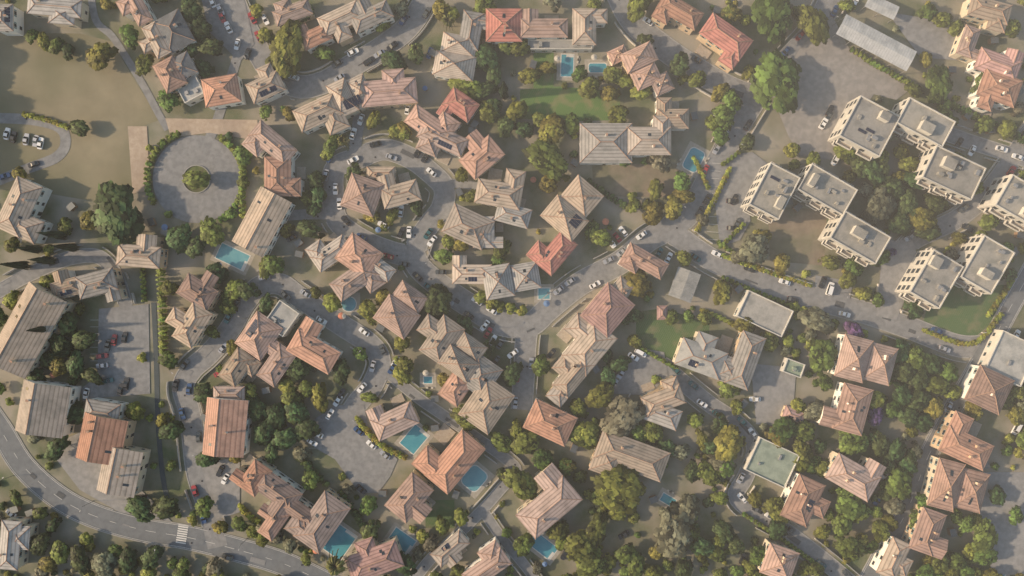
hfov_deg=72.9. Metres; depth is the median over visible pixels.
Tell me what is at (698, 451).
garden shrub
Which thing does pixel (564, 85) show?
garden shrub
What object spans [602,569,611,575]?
garden tree
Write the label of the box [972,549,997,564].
tree
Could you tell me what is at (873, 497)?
garden shrub
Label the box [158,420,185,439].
tree
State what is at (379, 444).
hedge
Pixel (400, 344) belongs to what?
tree
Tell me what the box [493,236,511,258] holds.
tree
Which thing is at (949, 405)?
car
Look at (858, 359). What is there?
house
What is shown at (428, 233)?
car
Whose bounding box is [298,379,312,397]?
garden tree
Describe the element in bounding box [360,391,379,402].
tree
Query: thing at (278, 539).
tree
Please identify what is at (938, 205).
tree
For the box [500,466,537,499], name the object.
tree
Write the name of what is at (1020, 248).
garden tree
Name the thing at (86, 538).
garden tree
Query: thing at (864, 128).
apartment block
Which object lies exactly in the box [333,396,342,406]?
car
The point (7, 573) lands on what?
garden shrub
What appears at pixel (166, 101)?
tree
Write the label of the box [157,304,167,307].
hedge
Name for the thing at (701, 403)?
parked car
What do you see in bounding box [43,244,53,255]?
garden tree
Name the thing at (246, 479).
house
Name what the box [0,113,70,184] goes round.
road field arc
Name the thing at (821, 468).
tree
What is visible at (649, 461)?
house
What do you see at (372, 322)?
garden tree
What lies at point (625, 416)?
tree
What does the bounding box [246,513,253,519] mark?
hedge
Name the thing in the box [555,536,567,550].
garden tree
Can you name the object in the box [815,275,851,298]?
paved bay
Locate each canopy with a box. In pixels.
[667,266,700,302]
[831,14,916,73]
[861,0,898,22]
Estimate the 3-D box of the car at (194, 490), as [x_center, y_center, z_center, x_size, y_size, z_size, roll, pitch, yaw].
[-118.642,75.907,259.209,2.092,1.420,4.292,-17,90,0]
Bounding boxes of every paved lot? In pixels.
[202,0,253,61]
[715,152,766,244]
[773,17,906,159]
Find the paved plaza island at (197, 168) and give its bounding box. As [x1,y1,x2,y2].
[183,166,207,191]
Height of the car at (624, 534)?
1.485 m
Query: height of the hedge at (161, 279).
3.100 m
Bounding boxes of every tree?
[0,307,7,326]
[0,382,6,394]
[0,512,6,527]
[2,289,19,307]
[4,236,19,252]
[9,489,22,506]
[11,166,26,178]
[24,29,38,44]
[26,367,46,380]
[27,435,44,443]
[29,531,51,555]
[32,507,49,519]
[34,568,49,575]
[36,31,49,51]
[37,556,56,572]
[39,274,53,288]
[39,350,54,369]
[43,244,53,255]
[43,435,70,460]
[45,517,62,532]
[48,36,65,54]
[49,333,73,352]
[49,357,66,376]
[50,540,70,564]
[57,217,72,235]
[58,311,79,336]
[61,43,74,60]
[65,349,84,377]
[66,401,83,424]
[67,375,81,385]
[69,119,89,136]
[70,545,91,575]
[71,330,96,350]
[75,302,85,315]
[79,210,96,230]
[79,532,93,544]
[81,367,103,385]
[83,570,95,575]
[84,542,95,551]
[85,42,118,70]
[90,552,118,575]
[91,180,144,245]
[99,0,116,9]
[108,544,122,557]
[117,546,137,573]
[118,567,127,574]
[119,24,138,49]
[124,401,145,420]
[124,495,155,522]
[135,54,154,76]
[137,556,143,566]
[140,545,164,569]
[140,567,156,575]
[150,495,179,519]
[155,412,168,426]
[156,89,180,112]
[157,351,178,369]
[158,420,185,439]
[161,280,179,295]
[165,223,191,254]
[165,459,176,471]
[166,556,177,569]
[172,568,191,575]
[176,556,189,569]
[180,0,202,22]
[181,38,200,57]
[182,171,210,189]
[184,235,206,258]
[189,14,211,39]
[193,382,212,403]
[194,58,215,77]
[194,495,214,518]
[195,452,220,466]
[196,38,223,55]
[200,215,224,246]
[202,562,209,574]
[204,325,219,338]
[205,262,229,283]
[205,556,222,575]
[211,520,228,533]
[211,569,226,575]
[218,302,237,314]
[221,289,234,303]
[224,207,237,218]
[224,279,245,300]
[226,339,237,355]
[228,457,240,463]
[230,516,247,531]
[232,145,251,165]
[236,176,249,187]
[237,279,261,300]
[244,381,256,399]
[246,524,257,537]
[248,395,267,421]
[249,3,263,17]
[253,419,276,445]
[254,533,264,538]
[255,538,268,547]
[257,26,274,43]
[258,257,270,279]
[258,292,273,315]
[259,105,272,120]
[261,255,284,274]
[264,443,278,463]
[265,56,289,70]
[265,401,285,429]
[269,18,302,78]
[269,531,283,544]
[270,427,296,449]
[278,376,297,392]
[280,223,294,237]
[280,391,300,405]
[282,106,295,121]
[283,401,309,423]
[283,537,296,554]
[284,357,313,381]
[285,399,304,425]
[292,446,312,461]
[293,425,303,442]
[295,219,324,238]
[297,419,320,439]
[298,190,312,205]
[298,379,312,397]
[300,6,314,22]
[300,553,310,566]
[302,470,319,491]
[306,202,320,216]
[307,170,325,187]
[310,187,326,207]
[310,286,320,298]
[311,382,328,411]
[312,44,335,60]
[320,150,333,160]
[322,292,342,312]
[323,134,338,152]
[332,358,350,385]
[342,483,355,495]
[344,162,362,182]
[352,347,367,360]
[356,299,376,319]
[359,495,377,515]
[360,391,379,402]
[360,519,380,538]
[363,211,380,222]
[366,110,380,129]
[366,314,376,325]
[374,288,388,305]
[375,22,390,32]
[381,50,407,69]
[386,207,398,226]
[388,124,399,138]
[392,0,408,17]
[392,366,411,385]
[394,336,410,352]
[395,550,416,575]
[397,121,411,134]
[397,356,413,374]
[398,128,410,140]
[408,42,423,64]
[409,200,422,216]
[412,546,423,560]
[416,529,428,543]
[422,534,438,552]
[424,283,452,316]
[430,570,442,575]
[432,0,449,20]
[433,249,453,264]
[435,515,449,535]
[437,372,448,386]
[441,234,454,249]
[447,6,459,22]
[447,79,482,99]
[449,404,476,430]
[449,564,464,575]
[452,240,468,251]
[454,166,467,182]
[454,507,468,526]
[457,314,472,335]
[464,189,475,202]
[473,0,494,13]
[473,290,485,304]
[475,0,496,12]
[475,42,497,71]
[475,81,499,97]
[478,100,498,123]
[483,338,495,359]
[486,60,501,86]
[486,299,498,308]
[487,98,502,115]
[489,432,512,452]
[491,255,504,265]
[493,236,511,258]
[496,42,512,55]
[496,467,505,480]
[497,115,514,137]
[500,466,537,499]
[501,361,523,386]
[506,100,528,122]
[509,417,521,439]
[510,38,530,56]
[510,428,539,454]
[512,532,535,556]
[513,122,533,138]
[518,68,542,84]
[521,138,570,181]
[531,111,545,126]
[531,354,550,376]
[531,448,553,470]
[533,560,542,574]
[538,112,558,143]
[538,175,557,193]
[539,61,556,73]
[539,115,564,143]
[542,0,561,12]
[546,519,569,539]
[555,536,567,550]
[557,459,576,473]
[558,457,571,476]
[562,112,579,134]
[563,529,595,563]
[568,423,598,449]
[569,398,588,418]
[571,64,587,82]
[571,417,601,447]
[572,470,587,483]
[576,555,608,575]
[577,76,601,98]
[583,489,593,499]
[584,219,599,239]
[584,381,613,408]
[585,512,608,548]
[586,0,601,8]
[588,490,603,506]
[590,464,642,514]
[591,228,612,246]
[592,546,602,557]
[599,395,645,436]
[600,85,621,101]
[601,348,612,362]
[601,363,615,386]
[601,552,615,569]
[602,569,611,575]
[603,66,624,83]
[607,105,629,122]
[607,511,626,520]
[608,355,631,372]
[614,542,638,564]
[615,72,632,87]
[618,566,629,575]
[619,157,633,167]
[621,316,629,324]
[624,269,652,297]
[625,198,640,212]
[627,0,652,22]
[627,309,643,322]
[627,334,641,348]
[627,551,644,575]
[628,511,640,523]
[630,86,651,99]
[630,422,646,442]
[636,33,653,44]
[638,482,646,496]
[641,199,651,210]
[642,201,663,225]
[643,421,663,442]
[643,563,663,575]
[646,155,670,172]
[647,178,664,200]
[648,544,663,559]
[653,501,692,558]
[656,438,676,457]
[658,507,671,516]
[662,559,673,571]
[663,193,682,219]
[665,309,677,324]
[669,51,689,75]
[671,443,691,460]
[672,189,695,203]
[673,171,690,190]
[674,559,693,575]
[675,250,692,266]
[676,493,700,523]
[677,74,688,85]
[683,309,694,322]
[684,459,698,482]
[687,70,706,87]
[687,412,704,427]
[689,537,714,556]
[690,528,700,543]
[695,427,707,450]
[695,554,706,562]
[696,214,708,226]
[696,459,713,480]
[697,311,711,325]
[702,440,716,454]
[702,469,721,487]
[702,496,714,507]
[705,114,721,129]
[706,454,736,471]
[708,545,726,562]
[709,491,728,504]
[710,126,729,146]
[710,534,724,547]
[711,82,729,102]
[711,104,735,122]
[711,567,727,575]
[712,279,731,304]
[712,412,728,434]
[712,519,734,543]
[713,424,746,461]
[715,110,734,130]
[717,381,742,397]
[719,382,734,398]
[719,459,735,477]
[720,3,736,22]
[721,7,742,23]
[721,88,742,114]
[728,534,744,554]
[728,565,744,575]
[730,234,768,263]
[730,399,742,415]
[734,317,755,332]
[739,14,750,25]
[739,132,754,150]
[741,64,755,79]
[741,559,755,575]
[746,489,762,507]
[749,48,801,113]
[749,545,764,565]
[750,0,792,44]
[752,569,762,575]
[757,230,771,243]
[759,331,780,352]
[761,496,789,523]
[764,426,789,447]
[768,517,787,540]
[769,416,796,442]
[773,252,790,275]
[780,344,791,356]
[782,143,800,157]
[782,334,793,348]
[788,159,800,169]
[790,397,806,413]
[792,4,829,46]
[792,437,813,463]
[793,457,808,472]
[795,420,815,441]
[796,306,835,334]
[796,333,805,342]
[797,560,811,575]
[803,399,824,420]
[804,337,810,350]
[805,151,820,165]
[805,329,817,340]
[806,458,817,473]
[808,338,837,376]
[808,563,823,575]
[809,455,822,463]
[813,523,830,539]
[814,439,826,454]
[814,458,829,478]
[817,255,840,270]
[818,374,833,391]
[824,508,834,521]
[831,319,839,330]
[831,513,853,536]
[832,535,865,560]
[833,144,855,164]
[835,487,865,520]
[837,0,853,12]
[838,269,856,289]
[838,430,863,453]
[838,433,869,455]
[842,169,856,182]
[842,257,864,276]
[843,321,864,337]
[849,155,869,178]
[852,286,872,301]
[854,503,871,522]
[855,532,868,546]
[857,181,873,197]
[858,184,897,225]
[860,159,884,186]
[863,539,878,554]
[866,407,883,425]
[869,389,884,409]
[869,428,879,449]
[869,430,889,457]
[869,506,883,517]
[871,519,890,542]
[872,249,890,266]
[872,291,884,307]
[875,148,889,160]
[876,488,896,500]
[877,158,889,176]
[878,479,885,489]
[879,175,906,201]
[880,455,895,473]
[880,514,898,531]
[883,497,905,514]
[884,466,913,499]
[885,211,912,236]
[885,400,901,417]
[886,437,906,460]
[889,132,899,141]
[891,171,904,182]
[891,362,917,381]
[892,339,909,364]
[892,380,912,405]
[893,143,909,158]
[896,457,917,473]
[897,187,917,220]
[897,405,917,428]
[898,155,919,171]
[902,171,923,189]
[903,300,924,319]
[904,82,924,97]
[904,427,918,437]
[904,448,917,467]
[906,343,926,369]
[907,207,937,231]
[908,368,930,392]
[908,390,931,411]
[909,508,917,528]
[911,440,922,459]
[914,224,941,241]
[914,412,934,432]
[915,2,937,21]
[915,492,936,510]
[915,563,934,575]
[919,51,932,67]
[921,555,932,563]
[922,193,949,214]
[924,353,944,374]
[924,395,944,419]
[925,64,953,104]
[925,375,952,394]
[931,12,952,27]
[931,555,949,573]
[936,99,951,111]
[937,362,958,383]
[939,108,953,118]
[944,385,962,400]
[945,248,958,260]
[945,563,958,575]
[947,19,963,36]
[948,508,963,523]
[949,551,966,569]
[951,232,966,244]
[952,117,959,125]
[957,514,975,532]
[959,564,974,575]
[962,543,975,559]
[965,401,983,421]
[969,72,983,93]
[971,516,998,553]
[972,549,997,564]
[972,566,983,575]
[973,115,994,133]
[973,230,987,235]
[973,512,981,518]
[974,181,984,194]
[977,214,999,230]
[983,568,1002,575]
[988,484,1006,505]
[997,119,1016,139]
[1000,268,1017,280]
[1000,444,1013,455]
[1001,242,1014,250]
[1001,433,1015,444]
[1002,392,1014,409]
[1004,19,1021,38]
[1005,404,1023,425]
[1009,505,1023,525]
[1010,101,1023,116]
[1010,385,1023,399]
[1013,446,1023,457]
[1015,396,1023,410]
[1015,431,1023,448]
[1016,0,1023,5]
[1017,242,1023,254]
[1018,170,1023,177]
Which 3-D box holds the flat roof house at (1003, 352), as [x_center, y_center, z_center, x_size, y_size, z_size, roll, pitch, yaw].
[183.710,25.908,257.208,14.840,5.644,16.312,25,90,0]
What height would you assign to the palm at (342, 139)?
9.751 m
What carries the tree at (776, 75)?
on the ground at (772, 136)
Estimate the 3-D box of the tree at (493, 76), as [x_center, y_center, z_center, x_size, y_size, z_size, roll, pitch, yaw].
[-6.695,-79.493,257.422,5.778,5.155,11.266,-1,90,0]
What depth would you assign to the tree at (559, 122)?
254.56 m
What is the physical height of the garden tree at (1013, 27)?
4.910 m
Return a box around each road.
[0,249,131,306]
[0,410,335,575]
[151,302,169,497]
[205,56,240,138]
[288,209,333,220]
[323,140,454,263]
[348,114,365,161]
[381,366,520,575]
[444,178,476,189]
[479,508,537,575]
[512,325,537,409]
[668,225,979,356]
[878,128,1023,317]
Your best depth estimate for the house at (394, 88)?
253.69 m
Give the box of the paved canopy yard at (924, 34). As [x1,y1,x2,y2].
[893,14,955,59]
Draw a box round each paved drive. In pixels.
[752,364,795,425]
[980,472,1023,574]
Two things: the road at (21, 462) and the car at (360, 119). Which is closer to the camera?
the car at (360, 119)
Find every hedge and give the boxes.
[63,123,70,129]
[139,268,145,275]
[140,283,146,288]
[143,171,151,179]
[143,175,151,183]
[143,182,151,188]
[146,155,154,164]
[146,192,154,198]
[148,197,156,205]
[149,151,156,158]
[153,146,159,153]
[155,268,165,273]
[155,277,165,280]
[156,142,163,151]
[157,294,166,300]
[157,298,167,303]
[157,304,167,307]
[158,311,167,318]
[158,322,167,325]
[158,326,168,329]
[158,330,167,335]
[158,335,168,338]
[158,338,168,345]
[158,343,167,348]
[158,347,167,353]
[162,135,171,144]
[167,132,175,141]
[173,130,180,137]
[218,134,225,141]
[218,216,224,222]
[221,137,228,145]
[226,140,233,147]
[234,197,242,204]
[237,503,244,510]
[238,197,245,203]
[238,207,246,213]
[241,507,247,513]
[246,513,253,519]
[300,460,308,465]
[319,475,323,483]
[322,481,329,486]
[352,510,358,517]
[354,415,360,423]
[354,514,361,521]
[358,420,364,427]
[364,427,371,434]
[367,432,374,438]
[377,441,383,448]
[389,447,395,454]
[393,449,398,456]
[401,454,407,460]
[587,177,592,184]
[598,186,604,193]
[602,190,609,198]
[610,197,617,203]
[615,199,622,204]
[691,155,698,164]
[695,160,700,168]
[703,182,710,189]
[716,240,722,246]
[868,57,875,64]
[871,61,880,67]
[891,72,898,77]
[899,77,906,82]
[922,328,928,333]
[951,103,960,111]
[957,105,964,112]
[964,107,971,114]
[971,114,979,121]
[986,310,992,317]
[988,323,994,329]
[989,306,996,312]
[991,319,998,325]
[995,298,1001,304]
[997,312,1004,317]
[1000,290,1007,296]
[1003,285,1009,292]
[1014,131,1020,139]
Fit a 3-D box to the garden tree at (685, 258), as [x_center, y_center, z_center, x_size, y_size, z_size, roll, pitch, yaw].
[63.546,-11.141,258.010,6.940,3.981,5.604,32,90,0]
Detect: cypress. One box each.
[0,261,30,269]
[14,245,42,253]
[26,326,45,332]
[27,256,55,264]
[36,231,66,239]
[49,349,73,356]
[53,243,78,251]
[498,81,508,99]
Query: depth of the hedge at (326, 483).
258.30 m
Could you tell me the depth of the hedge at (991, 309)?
258.61 m
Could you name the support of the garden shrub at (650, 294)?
on the ground at (772, 136)
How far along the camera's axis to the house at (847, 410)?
253.38 m
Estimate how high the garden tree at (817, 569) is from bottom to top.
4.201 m
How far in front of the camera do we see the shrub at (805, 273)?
258.43 m
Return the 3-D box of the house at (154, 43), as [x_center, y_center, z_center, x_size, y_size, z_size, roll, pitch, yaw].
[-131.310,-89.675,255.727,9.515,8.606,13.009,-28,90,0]
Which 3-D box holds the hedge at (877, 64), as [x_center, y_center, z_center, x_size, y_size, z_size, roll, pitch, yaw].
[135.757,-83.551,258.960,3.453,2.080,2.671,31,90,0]
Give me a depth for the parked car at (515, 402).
259.00 m
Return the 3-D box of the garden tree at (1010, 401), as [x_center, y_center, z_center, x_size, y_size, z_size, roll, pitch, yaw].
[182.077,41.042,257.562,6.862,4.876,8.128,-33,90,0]
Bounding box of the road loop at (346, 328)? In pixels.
[173,273,389,548]
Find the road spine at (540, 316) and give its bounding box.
[402,0,840,337]
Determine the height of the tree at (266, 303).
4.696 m
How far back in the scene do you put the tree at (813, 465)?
256.43 m
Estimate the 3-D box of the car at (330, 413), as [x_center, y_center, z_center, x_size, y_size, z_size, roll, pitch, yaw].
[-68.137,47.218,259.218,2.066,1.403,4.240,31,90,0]
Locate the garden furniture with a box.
[9,6,1023,566]
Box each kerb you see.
[0,248,132,303]
[0,408,327,575]
[386,378,521,575]
[482,510,538,575]
[511,335,537,408]
[616,357,854,575]
[668,230,979,357]
[900,126,1023,248]
[946,128,1023,166]
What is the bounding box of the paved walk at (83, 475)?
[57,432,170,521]
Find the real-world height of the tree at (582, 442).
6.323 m
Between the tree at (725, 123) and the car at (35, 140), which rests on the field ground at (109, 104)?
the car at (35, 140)
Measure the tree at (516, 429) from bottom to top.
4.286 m
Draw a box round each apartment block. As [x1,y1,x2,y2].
[740,161,799,223]
[791,163,857,219]
[818,210,890,266]
[828,95,899,160]
[892,97,955,151]
[894,248,963,310]
[911,145,986,204]
[954,234,1014,296]
[977,174,1023,231]
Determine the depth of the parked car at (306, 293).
259.00 m
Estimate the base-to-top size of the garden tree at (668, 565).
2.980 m
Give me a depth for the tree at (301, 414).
254.92 m
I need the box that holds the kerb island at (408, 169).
[322,139,455,264]
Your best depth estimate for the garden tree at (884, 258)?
255.89 m
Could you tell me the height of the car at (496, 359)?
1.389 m
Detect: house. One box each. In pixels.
[0,4,23,35]
[0,176,53,244]
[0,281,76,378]
[0,516,38,570]
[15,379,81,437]
[26,0,88,28]
[49,269,79,298]
[74,267,127,302]
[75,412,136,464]
[83,397,128,418]
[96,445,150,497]
[116,0,156,26]
[116,234,168,268]
[138,21,171,59]
[151,8,196,56]
[152,55,188,95]
[164,302,217,348]
[175,50,200,78]
[176,270,222,309]
[177,74,203,106]
[200,73,245,109]
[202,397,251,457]
[213,385,245,399]
[217,347,264,387]
[229,454,276,497]
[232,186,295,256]
[235,310,282,360]
[241,120,300,162]
[245,62,288,106]
[256,469,305,518]
[257,339,295,386]
[257,500,289,541]
[264,156,305,196]
[267,299,303,336]
[272,0,315,27]
[283,487,351,553]
[284,496,313,526]
[285,316,342,374]
[292,93,351,135]
[300,23,334,53]
[304,232,346,272]
[316,0,361,46]
[326,73,365,118]
[329,269,386,301]
[334,232,384,279]
[340,172,384,216]
[344,535,404,575]
[351,0,394,37]
[362,68,418,109]
[366,166,395,179]
[366,393,419,441]
[373,259,396,281]
[373,279,427,339]
[376,172,421,209]
[384,469,435,523]
[403,103,460,133]
[411,423,484,494]
[415,125,468,164]
[417,313,464,364]
[430,527,469,567]
[432,31,476,81]
[436,86,479,130]
[438,331,487,382]
[438,373,468,407]
[441,203,494,250]
[452,255,491,283]
[458,129,504,179]
[458,381,514,434]
[459,10,485,50]
[461,356,502,391]
[461,536,511,575]
[473,216,502,247]
[474,168,525,209]
[481,261,541,300]
[485,8,522,46]
[494,198,531,228]
[513,463,582,539]
[520,8,567,38]
[523,398,577,446]
[526,232,577,275]
[528,39,591,52]
[540,174,603,241]
[545,386,573,407]
[551,356,594,398]
[557,312,617,375]
[572,8,607,48]
[579,123,631,164]
[580,282,634,337]
[588,430,670,481]
[606,44,626,65]
[612,275,633,297]
[617,242,668,279]
[620,40,660,90]
[627,115,670,156]
[639,375,685,416]
[644,408,682,430]
[650,0,704,34]
[651,71,674,97]
[655,97,688,130]
[657,305,667,319]
[672,331,728,379]
[695,12,753,72]
[716,330,766,390]
[733,290,793,336]
[741,435,798,487]
[755,538,799,575]
[779,357,804,377]
[780,405,803,422]
[780,471,830,527]
[815,381,873,435]
[823,450,886,501]
[827,333,898,385]
[869,535,913,575]
[901,503,948,559]
[920,455,990,513]
[929,409,994,470]
[949,24,981,63]
[959,0,1012,36]
[960,364,1014,414]
[965,47,1023,78]
[967,68,1022,116]
[977,329,1023,386]
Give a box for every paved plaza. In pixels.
[153,135,239,222]
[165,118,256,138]
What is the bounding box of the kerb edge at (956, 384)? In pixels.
[860,263,1023,575]
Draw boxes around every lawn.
[426,500,453,527]
[520,86,619,120]
[534,53,553,87]
[636,309,709,359]
[924,285,1004,334]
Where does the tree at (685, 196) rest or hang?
on the ground at (772, 136)
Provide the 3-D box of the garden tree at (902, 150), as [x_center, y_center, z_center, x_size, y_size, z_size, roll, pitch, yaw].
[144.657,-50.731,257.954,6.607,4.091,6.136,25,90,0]
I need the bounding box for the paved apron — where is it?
[876,240,915,319]
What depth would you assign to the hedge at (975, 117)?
258.07 m
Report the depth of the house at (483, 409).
253.41 m
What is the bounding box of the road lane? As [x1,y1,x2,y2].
[665,358,852,575]
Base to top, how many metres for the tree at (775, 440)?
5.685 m
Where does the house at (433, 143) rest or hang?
on the ground at (772, 136)
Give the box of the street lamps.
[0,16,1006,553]
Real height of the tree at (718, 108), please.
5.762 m
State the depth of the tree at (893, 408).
256.14 m
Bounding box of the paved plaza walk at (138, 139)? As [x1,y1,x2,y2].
[128,126,148,192]
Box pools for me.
[22,53,1009,575]
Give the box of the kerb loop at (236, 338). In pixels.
[172,273,390,527]
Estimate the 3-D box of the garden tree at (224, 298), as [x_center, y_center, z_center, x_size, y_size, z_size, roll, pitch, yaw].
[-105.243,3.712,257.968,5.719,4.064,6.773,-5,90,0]
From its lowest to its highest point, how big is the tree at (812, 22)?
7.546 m
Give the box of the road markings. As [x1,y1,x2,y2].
[0,163,1022,575]
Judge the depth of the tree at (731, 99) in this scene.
255.36 m
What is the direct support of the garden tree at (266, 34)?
on the ground at (772, 136)
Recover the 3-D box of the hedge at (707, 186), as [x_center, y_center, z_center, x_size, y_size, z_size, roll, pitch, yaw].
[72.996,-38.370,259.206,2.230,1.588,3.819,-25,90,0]
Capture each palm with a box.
[324,549,349,575]
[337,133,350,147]
[409,43,424,58]
[440,14,456,30]
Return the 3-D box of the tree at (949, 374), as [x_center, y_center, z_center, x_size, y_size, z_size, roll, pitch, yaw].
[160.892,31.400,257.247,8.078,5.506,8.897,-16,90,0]
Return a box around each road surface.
[244,0,435,97]
[609,0,754,108]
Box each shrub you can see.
[0,501,6,510]
[4,571,11,575]
[5,397,14,405]
[45,462,53,470]
[50,512,58,519]
[136,352,146,362]
[145,144,152,150]
[145,414,152,421]
[150,462,157,468]
[159,401,164,407]
[164,210,172,217]
[169,414,174,420]
[186,516,197,526]
[189,510,195,516]
[216,364,221,372]
[225,131,232,140]
[252,166,258,173]
[297,546,304,552]
[338,471,345,480]
[380,223,387,231]
[398,265,404,270]
[408,525,416,532]
[422,424,428,431]
[425,391,431,396]
[437,219,444,228]
[459,194,464,200]
[473,528,480,534]
[496,301,504,312]
[499,500,504,507]
[501,527,511,537]
[505,302,515,314]
[507,565,514,572]
[516,304,527,315]
[561,82,567,88]
[569,150,577,157]
[570,133,577,139]
[584,117,592,122]
[588,507,596,515]
[627,192,636,199]
[634,532,640,537]
[640,157,647,164]
[646,291,654,298]
[651,374,661,383]
[692,522,699,527]
[693,453,700,459]
[696,447,703,455]
[699,566,707,574]
[702,559,709,566]
[723,479,730,487]
[750,536,758,545]
[759,423,767,431]
[789,301,799,312]
[789,348,800,359]
[801,270,810,277]
[805,370,813,377]
[812,378,818,386]
[822,540,829,547]
[828,487,835,493]
[842,559,850,564]
[863,329,867,337]
[870,493,877,501]
[875,95,882,101]
[880,335,888,342]
[889,248,896,255]
[892,25,899,32]
[902,433,909,441]
[951,95,960,100]
[966,76,972,82]
[966,558,971,564]
[990,462,999,470]
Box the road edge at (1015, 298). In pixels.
[861,265,1023,575]
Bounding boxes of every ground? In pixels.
[0,0,1023,575]
[0,32,157,200]
[592,164,679,196]
[769,207,826,264]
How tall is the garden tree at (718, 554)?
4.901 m
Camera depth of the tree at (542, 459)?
255.33 m
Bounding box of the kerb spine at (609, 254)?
[405,0,843,338]
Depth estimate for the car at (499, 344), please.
258.95 m
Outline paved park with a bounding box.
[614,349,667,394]
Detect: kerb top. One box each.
[245,0,432,98]
[607,0,750,92]
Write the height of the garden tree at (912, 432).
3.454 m
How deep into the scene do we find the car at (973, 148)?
259.13 m
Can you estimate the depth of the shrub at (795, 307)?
258.17 m
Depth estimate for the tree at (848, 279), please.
256.12 m
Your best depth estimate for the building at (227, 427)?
252.24 m
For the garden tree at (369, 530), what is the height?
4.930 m
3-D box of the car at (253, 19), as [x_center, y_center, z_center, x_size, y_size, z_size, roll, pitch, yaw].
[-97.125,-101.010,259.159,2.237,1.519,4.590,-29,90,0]
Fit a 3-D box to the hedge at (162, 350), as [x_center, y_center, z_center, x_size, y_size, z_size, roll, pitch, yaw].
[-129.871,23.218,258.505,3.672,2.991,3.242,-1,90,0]
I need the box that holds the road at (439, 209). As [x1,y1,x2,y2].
[323,140,454,263]
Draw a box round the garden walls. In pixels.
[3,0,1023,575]
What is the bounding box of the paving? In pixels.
[202,458,239,519]
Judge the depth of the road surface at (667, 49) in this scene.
259.92 m
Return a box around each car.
[0,172,10,179]
[3,128,10,139]
[5,508,16,516]
[10,131,17,142]
[22,133,29,145]
[27,161,39,167]
[32,135,39,146]
[37,137,44,149]
[83,388,89,398]
[96,353,108,358]
[96,362,108,368]
[102,377,113,383]
[104,339,110,351]
[111,334,117,345]
[117,383,122,394]
[121,332,127,342]
[122,378,129,389]
[172,379,179,391]
[178,407,185,419]
[179,359,189,370]
[186,383,192,394]
[191,485,198,496]
[195,431,201,442]
[200,517,206,523]
[209,0,215,7]
[216,3,224,14]
[216,465,224,476]
[218,12,225,22]
[218,343,226,353]
[221,473,229,483]
[221,553,233,560]
[224,21,232,33]
[224,314,232,323]
[234,39,240,49]
[234,297,240,305]
[244,48,250,59]
[247,12,256,23]
[261,14,269,25]
[280,290,290,299]
[286,233,296,241]
[288,75,299,80]
[300,289,310,297]
[307,439,317,446]
[316,316,327,324]
[323,169,328,180]
[325,408,334,419]
[331,59,342,68]
[333,183,337,194]
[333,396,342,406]
[334,73,344,80]
[336,388,345,397]
[337,198,341,209]
[341,215,350,225]
[347,48,358,56]
[347,156,358,164]
[349,128,356,139]
[353,426,363,435]
[355,484,366,494]
[357,113,364,124]
[357,233,367,240]
[357,382,366,392]
[359,327,369,336]
[363,56,374,65]
[366,440,376,449]
[369,141,381,147]
[369,360,375,371]
[374,49,384,58]
[377,221,388,227]
[378,344,386,355]
[380,450,390,459]
[383,253,393,259]
[385,153,397,160]
[386,41,397,50]
[387,363,396,374]
[397,227,404,237]
[398,206,403,217]
[398,261,409,266]
[399,15,408,25]
[404,106,409,114]
[406,226,411,237]
[412,271,423,281]
[413,149,420,157]
[421,153,429,162]
[422,7,430,18]
[423,228,432,239]
[423,282,430,289]
[426,47,432,58]
[426,167,436,176]
[427,235,436,246]
[435,270,446,273]
[463,311,473,319]
[480,320,489,330]
[483,327,492,338]
[486,308,496,314]
[493,355,500,363]
[496,337,505,348]
[507,348,518,358]
[512,397,517,408]
[529,357,533,368]
[546,348,555,358]
[553,285,563,294]
[560,549,567,559]
[564,277,575,285]
[589,280,600,288]
[603,256,613,263]
[610,241,615,247]
[613,232,621,242]
[615,374,620,385]
[616,247,625,256]
[618,226,627,236]
[618,370,624,378]
[618,530,629,539]
[627,352,638,361]
[634,349,646,356]
[636,230,646,239]
[642,17,652,25]
[655,247,662,257]
[664,252,672,262]
[671,365,680,374]
[688,380,698,390]
[691,55,702,63]
[691,253,700,261]
[695,205,704,215]
[696,398,707,407]
[702,193,711,204]
[703,165,708,173]
[711,250,721,258]
[711,409,720,418]
[712,144,720,154]
[726,198,738,203]
[727,226,734,229]
[730,193,738,204]
[733,218,741,228]
[736,416,746,426]
[736,472,744,483]
[737,492,746,502]
[739,553,746,564]
[743,119,752,130]
[743,266,754,272]
[748,427,756,438]
[749,396,760,401]
[751,506,762,513]
[778,278,790,285]
[781,46,790,55]
[786,524,794,533]
[787,296,798,302]
[795,30,804,40]
[816,559,826,567]
[818,117,827,129]
[818,276,826,288]
[825,105,834,114]
[825,282,834,295]
[826,112,832,121]
[830,5,838,16]
[830,155,838,165]
[838,311,850,317]
[841,569,851,575]
[872,498,879,505]
[904,232,914,241]
[930,327,942,333]
[938,345,950,352]
[944,401,952,411]
[954,137,963,147]
[958,203,969,212]
[961,223,973,232]
[967,145,976,155]
[995,145,1007,152]
[1006,165,1015,174]
[1011,153,1023,160]
[1011,425,1022,434]
[1013,329,1020,336]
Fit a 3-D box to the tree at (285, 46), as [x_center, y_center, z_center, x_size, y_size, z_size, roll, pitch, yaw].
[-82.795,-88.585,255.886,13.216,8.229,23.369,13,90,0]
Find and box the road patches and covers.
[2,0,1007,571]
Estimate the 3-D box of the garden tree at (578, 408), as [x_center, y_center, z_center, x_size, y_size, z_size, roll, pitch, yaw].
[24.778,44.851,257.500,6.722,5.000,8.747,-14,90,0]
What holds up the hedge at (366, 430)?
on the ground at (772, 136)

